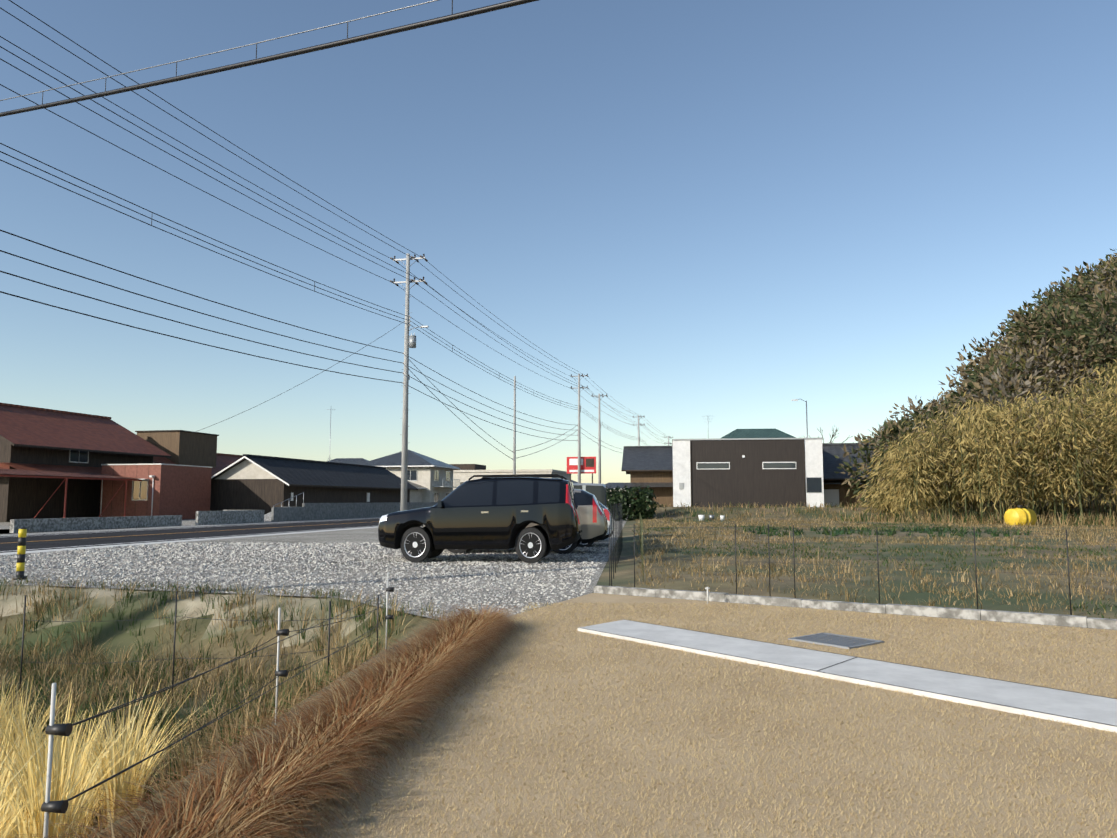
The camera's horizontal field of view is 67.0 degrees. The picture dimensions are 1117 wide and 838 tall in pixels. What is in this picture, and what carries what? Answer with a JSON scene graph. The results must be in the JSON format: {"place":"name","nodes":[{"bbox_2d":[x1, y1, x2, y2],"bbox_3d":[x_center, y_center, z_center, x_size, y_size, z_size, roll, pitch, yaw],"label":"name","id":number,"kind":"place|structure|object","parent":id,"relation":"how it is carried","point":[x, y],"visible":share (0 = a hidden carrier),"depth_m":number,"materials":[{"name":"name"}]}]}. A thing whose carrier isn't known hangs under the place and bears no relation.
{"place":"outdoors","nodes":[
{"label":"outdoors","id":0,"kind":"place"},
{"bbox_2d":[0,518,379,552],"bbox_3d":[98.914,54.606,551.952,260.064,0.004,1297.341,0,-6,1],"label":"asphalt road","id":1,"kind":"structure","parent":0,"point":[54,541],"depth_m":32.60,"materials":[{"name":"grey asphalt"}]},
{"bbox_2d":[0,507,1116,837],"bbox_3d":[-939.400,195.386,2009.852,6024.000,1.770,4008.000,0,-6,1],"label":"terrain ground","id":2,"kind":"structure","parent":0,"point":[614,573],"depth_m":11.89,"materials":[{"name":"green plant"}]},
{"bbox_2d":[0,403,171,521],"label":"traditional house","id":3,"kind":"structure","parent":2,"relation":"on","point":[51,461],"depth_m":56.49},
{"bbox_2d":[0,669,215,837],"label":"dry grass clump","id":4,"kind":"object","parent":2,"relation":"on","point":[21,772],"depth_m":4.37,"materials":[{"name":"plant"}]},
{"bbox_2d":[99,430,218,519],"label":"building","id":5,"kind":"structure","parent":2,"relation":"on","point":[181,486],"depth_m":57.97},
{"bbox_2d":[0,517,380,554],"bbox_3d":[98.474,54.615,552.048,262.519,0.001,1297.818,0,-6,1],"label":"road marking","id":6,"kind":"object","parent":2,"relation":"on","point":[38,551],"depth_m":34.58,"materials":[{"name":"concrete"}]},
{"bbox_2d":[18,573,393,837],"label":"electric fence posts","id":7,"kind":"object","parent":2,"relation":"on","point":[51,731],"visible":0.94,"depth_m":4.24,"materials":[{"name":"grey"}]},
{"bbox_2d":[10,492,437,532],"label":"block walls","id":8,"kind":"structure","parent":2,"relation":"on","point":[314,511],"depth_m":47.92,"materials":[{"name":"concrete"}]},
{"bbox_2d":[0,570,463,827],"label":"rough grass","id":9,"kind":"structure","parent":2,"relation":"on","point":[267,700],"depth_m":9.69,"materials":[{"name":"green plant"}]},
{"bbox_2d":[1,600,526,837],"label":"ornamental grass row","id":10,"kind":"object","parent":2,"relation":"on","point":[283,778],"depth_m":4.00,"materials":[{"name":"brown plant"}]},
{"bbox_2d":[138,453,417,514],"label":"house","id":11,"kind":"structure","parent":2,"relation":"on","point":[251,482],"depth_m":65.70,"materials":[{"name":"black tile"}]},
{"bbox_2d":[0,518,626,619],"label":"gravel lot","id":12,"kind":"structure","parent":2,"relation":"on","point":[365,535],"depth_m":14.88,"materials":[{"name":"grey gravel"}]},
{"bbox_2d":[13,527,26,579],"bbox_3d":[-9.036,2.257,14.191,0.200,0.870,0.200,0,-6,1],"label":"striped bollard","id":13,"kind":"object","parent":12,"relation":"on","point":[21,551],"visible":0.96,"depth_m":14.15,"materials":[{"name":"black"}]},
{"bbox_2d":[129,539,494,571],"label":"gravel stones","id":14,"kind":"object","parent":12,"relation":"on","point":[360,564],"visible":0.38,"depth_m":17.94,"materials":[{"name":"grey gravel"}]},
{"bbox_2d":[378,474,581,562],"bbox_3d":[-1.689,2.179,18.649,4.352,1.882,2.110,0,-6,5],"label":"black suv","id":15,"kind":"object","parent":12,"relation":"on","point":[493,511],"visible":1,"depth_m":17.81,"materials":[{"name":"black paint"}]},
{"bbox_2d":[423,489,607,553],"bbox_3d":[-1.066,2.576,21.610,4.630,1.662,2.110,0,-6,5],"label":"car","id":16,"kind":"object","parent":12,"relation":"on","point":[594,521],"visible":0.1,"depth_m":20.62,"materials":[{"name":"beige paint"}]},
{"bbox_2d":[573,483,607,541],"bbox_3d":[-0.071,3.041,27.571,3.400,1.882,1.800,0,-6,5],"label":"kei van","id":17,"kind":"object","parent":12,"relation":"on","point":[599,491],"visible":0.04,"depth_m":26.86,"materials":[{"name":"grey paint"}]},
{"bbox_2d":[578,502,614,547],"bbox_3d":[-0.546,2.953,24.476,4.300,1.462,2.100,-1,-6,5],"label":"white hatchback car","id":18,"kind":"object","parent":12,"relation":"on","point":[607,511],"visible":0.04,"depth_m":23.53,"materials":[{"name":"white paint"}]},
{"bbox_2d":[0,0,672,510],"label":"utility poles","id":19,"kind":"object","parent":2,"relation":"on","point":[408,340],"visible":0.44,"depth_m":29.72,"materials":[{"name":"concrete"}]},
{"bbox_2d":[358,450,459,501],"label":"house","id":20,"kind":"structure","parent":2,"relation":"on","point":[430,479],"depth_m":100.43,"materials":[{"name":"paint"}]},
{"bbox_2d":[326,458,629,506],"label":"distant houses","id":21,"kind":"structure","parent":2,"relation":"on","point":[362,460],"depth_m":123.71,"materials":[{"name":"beige paint"}]},
{"bbox_2d":[450,464,569,489],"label":"cream building","id":22,"kind":"structure","parent":2,"relation":"on","point":[464,473],"depth_m":128.65,"materials":[{"name":"paint"}]},
{"bbox_2d":[567,457,595,482],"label":"red billboard","id":23,"kind":"object","parent":2,"relation":"on","point":[588,465],"visible":0.77,"depth_m":90.72,"materials":[{"name":"red"}]},
{"bbox_2d":[621,446,672,506],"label":"tiled house","id":24,"kind":"structure","parent":2,"relation":"on","point":[645,466],"depth_m":89.41,"materials":[{"name":"grey wood"}]},
{"bbox_2d":[262,593,1116,837],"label":"yard sand","id":25,"kind":"structure","parent":2,"relation":"on","point":[611,599],"depth_m":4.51,"materials":[{"name":"beige sand"}]},
{"bbox_2d":[788,632,883,648],"bbox_3d":[2.599,2.076,7.908,0.570,0.018,0.650,4,-7,-38],"label":"drain grate","id":26,"kind":"object","parent":25,"relation":"on","point":[838,640],"visible":0.94,"depth_m":7.87,"materials":[{"name":"black metal"}]},
{"bbox_2d":[698,515,724,520],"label":"flower pots","id":27,"kind":"object","parent":2,"relation":"on","point":[701,517],"visible":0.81,"depth_m":51.43,"materials":[{"name":"white"}]},
{"bbox_2d":[672,437,823,507],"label":"building","id":28,"kind":"structure","parent":2,"relation":"on","point":[761,471],"depth_m":72.78,"materials":[{"name":"brown"}]},
{"bbox_2d":[791,399,807,437],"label":"street light","id":29,"kind":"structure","parent":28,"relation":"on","point":[806,414],"depth_m":72.77,"materials":[{"name":"silver metal"}]},
{"bbox_2d":[606,482,891,520],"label":"hedge bushes","id":30,"kind":"object","parent":2,"relation":"on","point":[622,499],"visible":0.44,"depth_m":54.34,"materials":[{"name":"green plant"}]},
{"bbox_2d":[708,428,795,438],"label":"roof","id":31,"kind":"structure","parent":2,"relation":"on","point":[757,433],"depth_m":88.41,"materials":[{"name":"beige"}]},
{"bbox_2d":[609,504,1071,614],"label":"field fence posts","id":32,"kind":"object","parent":2,"relation":"on","point":[641,535],"visible":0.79,"depth_m":11.49,"materials":[{"name":"black metal"}]},
{"bbox_2d":[806,424,885,490],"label":"distant trees","id":33,"kind":"object","parent":2,"relation":"on","point":[834,434],"visible":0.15,"depth_m":98.16,"materials":[{"name":"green plant"}]},
{"bbox_2d":[594,585,1116,629],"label":"concrete kerb","id":34,"kind":"structure","parent":2,"relation":"on","point":[1020,617],"depth_m":9.89,"materials":[{"name":"grey concrete"}]},
{"bbox_2d":[822,443,986,506],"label":"tiled house","id":35,"kind":"structure","parent":2,"relation":"on","point":[835,491],"depth_m":75.01,"materials":[{"name":"grey tile"}]},
{"bbox_2d":[828,359,1116,525],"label":"bamboo thicket","id":36,"kind":"object","parent":2,"relation":"on","point":[1029,450],"visible":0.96,"depth_m":46.56,"materials":[{"name":"yellow plant"}]},
{"bbox_2d":[1004,505,1036,525],"bbox_3d":[22.779,4.814,41.615,1.440,1.110,0.980,2,-6,-20],"label":"yellow tank","id":37,"kind":"object","parent":2,"relation":"on","point":[1019,514],"visible":0.75,"depth_m":41.27,"materials":[{"name":"plastic"}]},
{"bbox_2d":[0,0,1116,483],"label":"sky","id":38,"kind":"structure","parent":0,"point":[718,215],"materials":[{"name":"blue"}]},
{"bbox_2d":[578,619,1116,732],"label":"concrete strip","id":39,"kind":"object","parent":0,"point":[1083,709],"depth_m":6.21,"materials":[{"name":"grey concrete"}]},
{"bbox_2d":[627,501,1116,618],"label":"grass field","id":40,"kind":"structure","parent":0,"point":[861,526],"depth_m":21.94,"materials":[{"name":"brown plant"}]},
{"bbox_2d":[964,373,1116,506],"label":"hill terrain","id":41,"kind":"structure","parent":0,"point":[1093,503],"depth_m":68.65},
{"bbox_2d":[834,249,1116,500],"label":"hill forest","id":42,"kind":"object","parent":41,"relation":"on","point":[1062,332],"visible":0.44,"depth_m":72.30,"materials":[{"name":"green plant"}]}
]}

